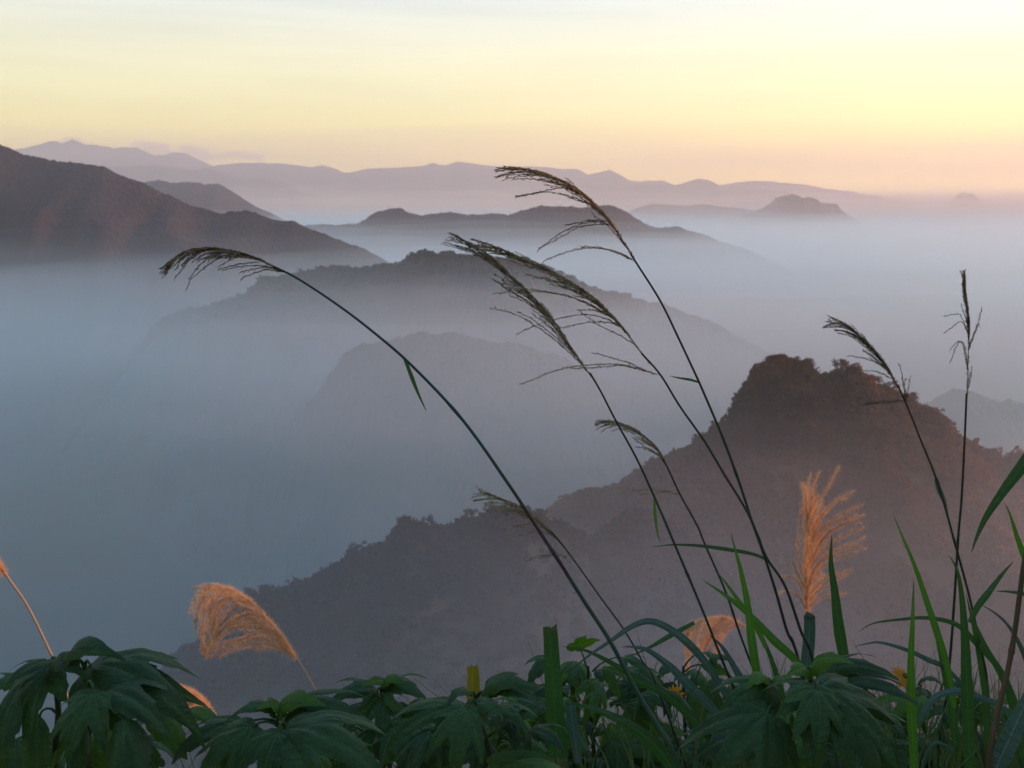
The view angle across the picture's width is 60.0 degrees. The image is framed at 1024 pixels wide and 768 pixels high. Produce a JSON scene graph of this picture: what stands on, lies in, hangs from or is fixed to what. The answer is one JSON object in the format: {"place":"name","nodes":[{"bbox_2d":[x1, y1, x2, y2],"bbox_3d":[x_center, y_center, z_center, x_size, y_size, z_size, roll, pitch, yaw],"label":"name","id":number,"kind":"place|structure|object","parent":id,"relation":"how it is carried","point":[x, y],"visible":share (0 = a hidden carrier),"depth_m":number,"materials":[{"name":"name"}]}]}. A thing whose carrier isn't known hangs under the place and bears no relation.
{"place":"outdoors","nodes":[
{"label":"outdoors","id":0,"kind":"place"},
{"bbox_2d":[15,139,211,169],"bbox_3d":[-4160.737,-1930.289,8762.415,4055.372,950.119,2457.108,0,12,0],"label":"mountain","id":1,"kind":"structure","parent":0,"point":[73,150],"depth_m":8515.93,"materials":[{"name":"grey"}]},
{"bbox_2d":[0,144,388,444],"bbox_3d":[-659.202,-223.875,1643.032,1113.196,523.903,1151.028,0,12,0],"label":"mountain","id":2,"kind":"structure","parent":0,"point":[89,296],"depth_m":1393.80,"materials":[{"name":"grey"}]},
{"bbox_2d":[143,180,284,220],"bbox_3d":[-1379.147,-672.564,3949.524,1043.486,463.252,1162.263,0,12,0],"label":"hill","id":3,"kind":"structure","parent":0,"point":[219,198],"depth_m":3886.62,"materials":[{"name":"grey"}]},
{"bbox_2d":[104,165,325,225],"bbox_3d":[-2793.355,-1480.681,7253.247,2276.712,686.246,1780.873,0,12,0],"label":"mountain","id":4,"kind":"structure","parent":0,"point":[285,203],"depth_m":7157.16,"materials":[{"name":"grey"}]},
{"bbox_2d":[63,255,763,565],"bbox_3d":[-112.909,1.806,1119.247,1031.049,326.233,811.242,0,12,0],"label":"hill","id":5,"kind":"structure","parent":0,"point":[183,425],"depth_m":1042.64,"materials":[{"name":"grey"}]},
{"bbox_2d":[61,248,772,453],"bbox_3d":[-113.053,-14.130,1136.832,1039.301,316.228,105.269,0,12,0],"label":"woods","id":6,"kind":"object","parent":5,"relation":"on","point":[214,309],"visible":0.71,"depth_m":1116.34,"materials":[{"name":"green plant"}]},
{"bbox_2d":[216,331,656,618],"bbox_3d":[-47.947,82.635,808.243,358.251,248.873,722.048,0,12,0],"label":"hill","id":7,"kind":"structure","parent":0,"point":[361,446],"depth_m":741.45,"materials":[{"name":"grey"}]},
{"bbox_2d":[160,515,799,767],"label":"hill","id":8,"kind":"structure","parent":0,"point":[471,624],"depth_m":299.74,"materials":[{"name":"grey"}]},
{"bbox_2d":[243,587,256,598],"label":"tree","id":9,"kind":"object","parent":8,"relation":"on","point":[248,591],"visible":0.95,"depth_m":282.06,"materials":[{"name":"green plant"}]},
{"bbox_2d":[257,584,275,594],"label":"tree","id":10,"kind":"object","parent":8,"relation":"on","point":[265,588],"visible":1,"depth_m":285.12,"materials":[{"name":"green plant"}]},
{"bbox_2d":[348,540,366,553],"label":"tree","id":11,"kind":"object","parent":8,"relation":"on","point":[355,547],"visible":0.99,"depth_m":296.58,"materials":[{"name":"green plant"}]},
{"bbox_2d":[395,515,409,524],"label":"tree","id":12,"kind":"object","parent":8,"relation":"on","point":[404,520],"visible":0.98,"depth_m":302.15,"materials":[{"name":"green plant"}]},
{"bbox_2d":[420,514,435,528],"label":"tree","id":13,"kind":"object","parent":8,"relation":"on","point":[432,522],"visible":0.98,"depth_m":307.73,"materials":[{"name":"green plant"}]},
{"bbox_2d":[463,508,478,517],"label":"tree","id":14,"kind":"object","parent":8,"relation":"on","point":[467,511],"visible":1,"depth_m":315.27,"materials":[{"name":"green plant"}]},
{"bbox_2d":[132,505,816,767],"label":"woods","id":15,"kind":"object","parent":8,"relation":"on","point":[334,583],"visible":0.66,"depth_m":297.60,"materials":[{"name":"green plant"}]},
{"bbox_2d":[481,501,497,511],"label":"tree","id":16,"kind":"object","parent":8,"relation":"on","point":[494,508],"visible":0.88,"depth_m":318.91,"materials":[{"name":"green plant"}]},
{"bbox_2d":[535,508,548,515],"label":"tree","id":17,"kind":"object","parent":8,"relation":"on","point":[540,510],"visible":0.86,"depth_m":330.25,"materials":[{"name":"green plant"}]},
{"bbox_2d":[0,214,1023,767],"bbox_3d":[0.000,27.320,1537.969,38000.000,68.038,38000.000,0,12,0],"label":"valley ground","id":18,"kind":"structure","parent":0,"point":[78,566],"depth_m":1554.67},
{"bbox_2d":[0,0,1023,214],"label":"sky","id":19,"kind":"structure","parent":0,"point":[919,104],"materials":[{"name":"yellow"}]},
{"bbox_2d":[304,205,806,329],"bbox_3d":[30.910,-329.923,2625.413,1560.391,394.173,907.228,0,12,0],"label":"hill","id":20,"kind":"structure","parent":0,"point":[722,284],"depth_m":2531.90,"materials":[{"name":"grey"}]},
{"bbox_2d":[209,161,921,238],"bbox_3d":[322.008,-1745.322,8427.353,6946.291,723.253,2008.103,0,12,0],"label":"mountain","id":21,"kind":"structure","parent":0,"point":[356,197],"depth_m":8216.08,"materials":[{"name":"grey"}]},
{"bbox_2d":[572,180,788,211],"bbox_3d":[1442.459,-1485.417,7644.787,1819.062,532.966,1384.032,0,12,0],"label":"mountain","id":22,"kind":"structure","parent":0,"point":[627,197],"depth_m":7440.31,"materials":[{"name":"grey"}]},
{"bbox_2d":[627,204,754,252],"bbox_3d":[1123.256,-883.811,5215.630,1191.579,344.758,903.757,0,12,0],"label":"hill","id":23,"kind":"structure","parent":0,"point":[718,223],"depth_m":5100.48,"materials":[{"name":"grey"}]},
{"bbox_2d":[569,381,1023,738],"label":"hill","id":24,"kind":"structure","parent":0,"point":[1004,603],"depth_m":347.77,"materials":[{"name":"plant"}]},
{"bbox_2d":[727,407,740,416],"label":"tree","id":25,"kind":"object","parent":24,"relation":"on","point":[730,410],"visible":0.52,"depth_m":406.31,"materials":[{"name":"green plant"}]},
{"bbox_2d":[749,367,760,375],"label":"tree","id":26,"kind":"object","parent":24,"relation":"on","point":[753,370],"visible":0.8,"depth_m":402.49,"materials":[{"name":"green plant"}]},
{"bbox_2d":[764,355,773,361],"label":"tree","id":27,"kind":"object","parent":24,"relation":"on","point":[767,357],"visible":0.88,"depth_m":400.94,"materials":[{"name":"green plant"}]},
{"bbox_2d":[772,354,785,358],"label":"tree","id":28,"kind":"object","parent":24,"relation":"on","point":[777,356],"visible":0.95,"depth_m":400.48,"materials":[{"name":"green plant"}]},
{"bbox_2d":[544,353,1023,733],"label":"woods","id":29,"kind":"object","parent":24,"relation":"on","point":[590,510],"visible":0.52,"depth_m":375.69,"materials":[{"name":"green plant"}]},
{"bbox_2d":[795,355,816,367],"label":"tree","id":30,"kind":"object","parent":24,"relation":"on","point":[807,359],"visible":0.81,"depth_m":400.51,"materials":[{"name":"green plant"}]},
{"bbox_2d":[831,358,849,369],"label":"tree","id":31,"kind":"object","parent":24,"relation":"on","point":[842,363],"visible":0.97,"depth_m":401.63,"materials":[{"name":"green plant"}]},
{"bbox_2d":[845,362,861,371],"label":"tree","id":32,"kind":"object","parent":24,"relation":"on","point":[855,364],"visible":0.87,"depth_m":400.10,"materials":[{"name":"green plant"}]},
{"bbox_2d":[867,374,881,385],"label":"tree","id":33,"kind":"object","parent":24,"relation":"on","point":[877,378],"visible":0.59,"depth_m":401.76,"materials":[{"name":"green plant"}]},
{"bbox_2d":[877,380,900,391],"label":"tree","id":34,"kind":"object","parent":24,"relation":"on","point":[889,384],"visible":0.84,"depth_m":402.21,"materials":[{"name":"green plant"}]},
{"bbox_2d":[906,392,918,401],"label":"tree","id":35,"kind":"object","parent":24,"relation":"on","point":[916,396],"visible":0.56,"depth_m":403.05,"materials":[{"name":"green plant"}]},
{"bbox_2d":[986,447,996,454],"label":"tree","id":36,"kind":"object","parent":24,"relation":"on","point":[989,449],"visible":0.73,"depth_m":404.76,"materials":[{"name":"brown plant"}]},
{"bbox_2d":[1010,452,1021,460],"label":"tree","id":37,"kind":"object","parent":24,"relation":"on","point":[1013,455],"visible":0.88,"depth_m":406.54,"materials":[{"name":"brown plant"}]},
{"bbox_2d":[734,194,871,267],"bbox_3d":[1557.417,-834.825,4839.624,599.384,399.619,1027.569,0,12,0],"label":"hill","id":38,"kind":"structure","parent":0,"point":[792,229],"depth_m":4583.67,"materials":[{"name":"grey"}]},
{"bbox_2d":[925,192,1003,241],"bbox_3d":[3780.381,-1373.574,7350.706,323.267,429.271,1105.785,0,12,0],"label":"mountain","id":39,"kind":"structure","parent":0,"point":[965,216],"depth_m":7196.29,"materials":[{"name":"grey"}]},
{"bbox_2d":[922,388,1023,457],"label":"hill","id":40,"kind":"structure","parent":0,"point":[991,423],"depth_m":719.24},
{"bbox_3d":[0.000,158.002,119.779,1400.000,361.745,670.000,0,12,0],"label":"hillside","id":41,"kind":"structure","parent":0,"visible":0},
{"bbox_2d":[0,555,67,698],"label":"dry grass plume","id":42,"kind":"object","parent":41,"relation":"on","point":[2,569],"visible":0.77,"depth_m":2.58,"materials":[{"name":"plant"}]},
{"bbox_2d":[0,635,216,767],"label":"shrub","id":43,"kind":"object","parent":41,"relation":"on","point":[112,694],"visible":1,"depth_m":1.40,"materials":[{"name":"green plant"}]},
{"bbox_2d":[177,681,217,714],"bbox_3d":[-1.279,2.137,3.809,0.384,2.047,0.381,-5,13,-23],"label":"dry grass plume","id":44,"kind":"object","parent":41,"relation":"on","point":[196,694],"visible":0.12,"depth_m":3.56,"materials":[{"name":"orange plant"}]},
{"bbox_2d":[187,581,316,689],"bbox_3d":[-0.906,1.861,3.507,0.698,2.363,0.325,0,12,0],"label":"dry grass plume","id":45,"kind":"object","parent":41,"relation":"on","point":[234,595],"visible":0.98,"depth_m":3.27,"materials":[{"name":"plant"}]},
{"bbox_2d":[171,688,384,767],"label":"shrub","id":46,"kind":"object","parent":41,"relation":"on","point":[311,732],"visible":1,"depth_m":1.41,"materials":[{"name":"green plant"}]},
{"bbox_2d":[333,673,435,767],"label":"shrub","id":47,"kind":"object","parent":41,"relation":"on","point":[383,707],"visible":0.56,"depth_m":1.73,"materials":[{"name":"green plant"}]},
{"bbox_2d":[159,246,681,767],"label":"plumed stalk","id":48,"kind":"object","parent":41,"relation":"on","point":[217,252],"visible":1,"depth_m":1.44,"materials":[{"name":"green plant"}]},
{"bbox_2d":[385,671,566,767],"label":"shrub","id":49,"kind":"object","parent":41,"relation":"on","point":[457,736],"visible":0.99,"depth_m":1.47,"materials":[{"name":"green plant"}]},
{"bbox_2d":[509,696,588,750],"bbox_3d":[0.060,0.636,1.666,0.174,0.118,0.006,0,12,0],"label":"grass blade","id":50,"kind":"object","parent":49,"relation":"attached to","point":[582,741],"depth_m":1.66,"materials":[{"name":"green plant"}]},
{"bbox_2d":[543,623,567,758],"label":"grass blade","id":51,"kind":"object","parent":49,"relation":"on","point":[555,713],"depth_m":1.60,"materials":[{"name":"green plant"}]},
{"bbox_2d":[471,486,686,767],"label":"plumed stalk","id":52,"kind":"object","parent":41,"relation":"on","point":[535,518],"visible":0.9,"depth_m":1.85,"materials":[{"name":"green plant"}]},
{"bbox_2d":[440,232,734,688],"bbox_3d":[0.244,0.890,1.781,0.750,2.358,0.102,1,12,4],"label":"plumed stalk","id":53,"kind":"object","parent":41,"relation":"on","point":[540,308],"visible":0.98,"depth_m":1.59,"materials":[{"name":"green plant"}]},
{"bbox_2d":[158,630,1022,767],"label":"undergrowth","id":54,"kind":"object","parent":41,"relation":"on","point":[702,737],"visible":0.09,"depth_m":2.04,"materials":[{"name":"green plant"}]},
{"bbox_2d":[466,663,480,703],"bbox_3d":[-0.088,0.711,2.096,0.040,0.116,0.014,0,12,0],"label":"cut grass stub","id":55,"kind":"object","parent":54,"relation":"on","point":[473,680],"visible":0.64,"depth_m":2.09,"materials":[{"name":"yellow plant"}]},
{"bbox_2d":[565,702,581,763],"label":"grass blade","id":56,"kind":"object","parent":54,"relation":"on","point":[572,723],"depth_m":1.56,"materials":[{"name":"green plant"}]},
{"bbox_2d":[569,703,676,767],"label":"grass blade","id":57,"kind":"object","parent":54,"relation":"on","point":[656,746],"depth_m":1.58,"materials":[{"name":"green plant"}]},
{"bbox_2d":[562,646,717,755],"bbox_3d":[0.267,0.646,1.792,0.338,0.255,0.008,0,12,0],"label":"grass blade","id":58,"kind":"object","parent":54,"relation":"on","point":[680,706],"depth_m":1.78,"materials":[{"name":"green plant"}]},
{"bbox_2d":[631,621,694,655],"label":"grass blade","id":59,"kind":"object","parent":54,"relation":"on","point":[669,635],"depth_m":1.96,"materials":[{"name":"green plant"}]},
{"bbox_2d":[800,611,815,680],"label":"grass blade","id":60,"kind":"object","parent":54,"relation":"on","point":[809,626],"depth_m":1.90,"materials":[{"name":"green plant"}]},
{"bbox_2d":[829,535,848,655],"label":"grass blade","id":61,"kind":"object","parent":54,"relation":"on","point":[840,634],"depth_m":1.68,"materials":[{"name":"green plant"}]},
{"bbox_2d":[855,753,862,767],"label":"grass blade","id":62,"kind":"object","parent":54,"relation":"on","point":[858,764],"depth_m":1.57,"materials":[{"name":"green plant"}]},
{"bbox_2d":[855,641,960,685],"bbox_3d":[0.862,0.610,1.915,0.260,0.117,0.003,0,12,0],"label":"grass blade","id":63,"kind":"object","parent":54,"relation":"in","point":[930,661],"depth_m":1.91,"materials":[{"name":"green plant"}]},
{"bbox_2d":[907,580,917,767],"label":"grass blade","id":64,"kind":"object","parent":54,"relation":"on","point":[912,727],"depth_m":1.49,"materials":[{"name":"green plant"}]},
{"bbox_2d":[857,616,990,662],"bbox_3d":[0.891,0.580,1.858,0.350,0.201,0.004,0,12,0],"label":"grass blade","id":65,"kind":"object","parent":54,"relation":"on","point":[972,639],"depth_m":1.84,"materials":[{"name":"green plant"}]},
{"bbox_2d":[921,741,953,767],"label":"grass blade","id":66,"kind":"object","parent":54,"relation":"on","point":[930,746],"depth_m":1.62,"materials":[{"name":"green plant"}]},
{"bbox_2d":[936,642,958,767],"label":"grass blade","id":67,"kind":"object","parent":54,"relation":"on","point":[951,710],"depth_m":1.94,"materials":[{"name":"green plant"}]},
{"bbox_2d":[949,556,974,767],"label":"grass blade","id":68,"kind":"object","parent":54,"relation":"on","point":[967,711],"depth_m":1.65,"materials":[{"name":"green plant"}]},
{"bbox_2d":[917,688,1011,722],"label":"grass blade","id":69,"kind":"object","parent":54,"relation":"on","point":[933,699],"depth_m":1.71,"materials":[{"name":"green plant"}]},
{"bbox_2d":[966,595,990,752],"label":"grass blade","id":70,"kind":"object","parent":54,"relation":"on","point":[985,693],"depth_m":1.87,"materials":[{"name":"green plant"}]},
{"bbox_2d":[968,561,1013,623],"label":"grass blade","id":71,"kind":"object","parent":54,"relation":"on","point":[984,597],"depth_m":1.72,"materials":[{"name":"green plant"}]},
{"bbox_2d":[997,590,1023,595],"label":"grass blade","id":72,"kind":"object","parent":54,"relation":"on","point":[1013,592],"depth_m":1.56,"materials":[{"name":"green plant"}]},
{"bbox_2d":[486,635,703,767],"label":"shrub","id":73,"kind":"object","parent":41,"relation":"on","point":[575,677],"visible":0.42,"depth_m":2.14,"materials":[{"name":"green plant"}]},
{"bbox_2d":[468,238,813,662],"bbox_3d":[0.330,0.908,1.831,0.830,2.390,0.096,1,12,3],"label":"plumed stalk","id":74,"kind":"object","parent":41,"relation":"on","point":[568,283],"visible":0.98,"depth_m":1.63,"materials":[{"name":"green plant"}]},
{"bbox_2d":[494,166,804,679],"bbox_3d":[0.350,0.856,1.876,0.775,2.561,0.104,1,12,3],"label":"plumed stalk","id":75,"kind":"object","parent":41,"relation":"on","point":[572,188],"visible":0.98,"depth_m":1.67,"materials":[{"name":"green plant"}]},
{"bbox_2d":[594,420,751,667],"bbox_3d":[0.468,1.174,2.187,0.582,2.246,0.113,0,12,0],"label":"plumed stalk","id":76,"kind":"object","parent":41,"relation":"on","point":[630,428],"visible":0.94,"depth_m":1.98,"materials":[{"name":"green plant"}]},
{"bbox_2d":[604,651,754,767],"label":"shrub","id":77,"kind":"object","parent":41,"relation":"on","point":[698,678],"visible":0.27,"depth_m":2.28,"materials":[{"name":"green plant"}]},
{"bbox_2d":[682,614,781,703],"bbox_3d":[1.042,2.117,3.962,0.710,2.372,0.369,0,12,0],"label":"dry grass plume","id":78,"kind":"object","parent":41,"relation":"on","point":[691,631],"visible":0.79,"depth_m":3.71,"materials":[{"name":"plant"}]},
{"bbox_2d":[490,647,1023,767],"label":"fine grass","id":79,"kind":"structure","parent":41,"relation":"on","point":[1014,763],"depth_m":1.85,"materials":[{"name":"green plant"}]},
{"bbox_2d":[568,618,729,698],"bbox_3d":[0.263,0.519,1.642,0.321,0.184,0.005,0,12,0],"label":"grass blade","id":80,"kind":"object","parent":79,"relation":"on","point":[688,643],"depth_m":1.63,"materials":[{"name":"green plant"}]},
{"bbox_2d":[719,575,767,647],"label":"grass blade","id":81,"kind":"object","parent":79,"relation":"attached to","point":[757,630],"depth_m":1.68,"materials":[{"name":"green plant"}]},
{"bbox_2d":[703,580,814,681],"bbox_3d":[0.456,0.458,1.630,0.224,0.214,0.005,0,12,0],"label":"grass blade","id":82,"kind":"object","parent":79,"relation":"on","point":[778,644],"depth_m":1.63,"materials":[{"name":"green plant"}]},
{"bbox_2d":[765,640,784,701],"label":"grass blade","id":83,"kind":"object","parent":79,"relation":"on","point":[779,686],"depth_m":1.75,"materials":[{"name":"green plant"}]},
{"bbox_2d":[893,515,956,707],"bbox_3d":[0.805,0.446,1.729,0.165,0.412,0.006,0,12,0],"label":"grass blade","id":84,"kind":"object","parent":79,"relation":"on","point":[939,640],"depth_m":1.73,"materials":[{"name":"green plant"}]},
{"bbox_2d":[968,608,1023,767],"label":"grass blade","id":85,"kind":"object","parent":79,"relation":"attached to","point":[1011,698],"depth_m":1.81,"materials":[{"name":"green plant"}]},
{"bbox_2d":[979,604,1023,660],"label":"grass blade","id":86,"kind":"object","parent":79,"relation":"attached to","point":[1020,646],"depth_m":1.63,"materials":[{"name":"green plant"}]},
{"bbox_2d":[676,651,921,767],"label":"shrub","id":87,"kind":"object","parent":41,"relation":"on","point":[841,717],"visible":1,"depth_m":1.38,"materials":[{"name":"green plant"}]},
{"bbox_2d":[623,646,719,713],"bbox_3d":[0.314,0.584,1.707,0.216,0.175,0.008,0,12,0],"label":"grass blade","id":88,"kind":"object","parent":87,"relation":"attached to","point":[696,692],"depth_m":1.70,"materials":[{"name":"green plant"}]},
{"bbox_2d":[709,635,742,684],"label":"grass blade","id":89,"kind":"object","parent":87,"relation":"on","point":[735,668],"depth_m":1.75,"materials":[{"name":"green plant"}]},
{"bbox_2d":[731,535,760,671],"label":"grass blade","id":90,"kind":"object","parent":87,"relation":"on","point":[752,647],"depth_m":1.57,"materials":[{"name":"green plant"}]},
{"bbox_2d":[774,463,868,612],"bbox_3d":[1.208,1.760,3.755,0.381,2.981,0.262,-6,13,-28],"label":"dry grass plume","id":91,"kind":"object","parent":41,"relation":"on","point":[810,514],"visible":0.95,"depth_m":3.49,"materials":[{"name":"plant"}]},
{"bbox_2d":[822,315,990,710],"bbox_3d":[0.910,1.046,2.108,0.531,2.442,0.111,0,12,0],"label":"plumed stalk","id":92,"kind":"object","parent":41,"relation":"on","point":[876,354],"visible":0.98,"depth_m":1.90,"materials":[{"name":"green plant"}]},
{"bbox_2d":[876,666,1018,767],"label":"shrub","id":93,"kind":"object","parent":41,"relation":"on","point":[922,699],"visible":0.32,"depth_m":2.13,"materials":[{"name":"green plant"}]},
{"bbox_2d":[938,269,981,746],"bbox_3d":[0.998,1.032,2.176,0.107,2.616,0.080,0,12,0],"label":"plumed stalk","id":94,"kind":"object","parent":41,"relation":"on","point":[967,309],"visible":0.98,"depth_m":1.98,"materials":[{"name":"green plant"}]},
{"bbox_2d":[986,551,1023,767],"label":"plumed stalk","id":95,"kind":"object","parent":41,"relation":"on","point":[1001,696],"visible":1,"depth_m":1.34,"materials":[{"name":"brown plant"}]},
{"bbox_2d":[971,453,1023,552],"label":"grass blade","id":96,"kind":"object","parent":95,"relation":"attached to","point":[1015,475],"depth_m":1.36,"materials":[{"name":"green plant"}]},
{"bbox_2d":[985,693,1023,767],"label":"grass blade","id":97,"kind":"object","parent":95,"relation":"attached to","point":[1008,740],"depth_m":1.34,"materials":[{"name":"green plant"}]},
{"bbox_2d":[1005,504,1023,557],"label":"grass blade","id":98,"kind":"object","parent":41,"relation":"on","point":[1020,546],"depth_m":1.43,"materials":[{"name":"green plant"}]}
]}

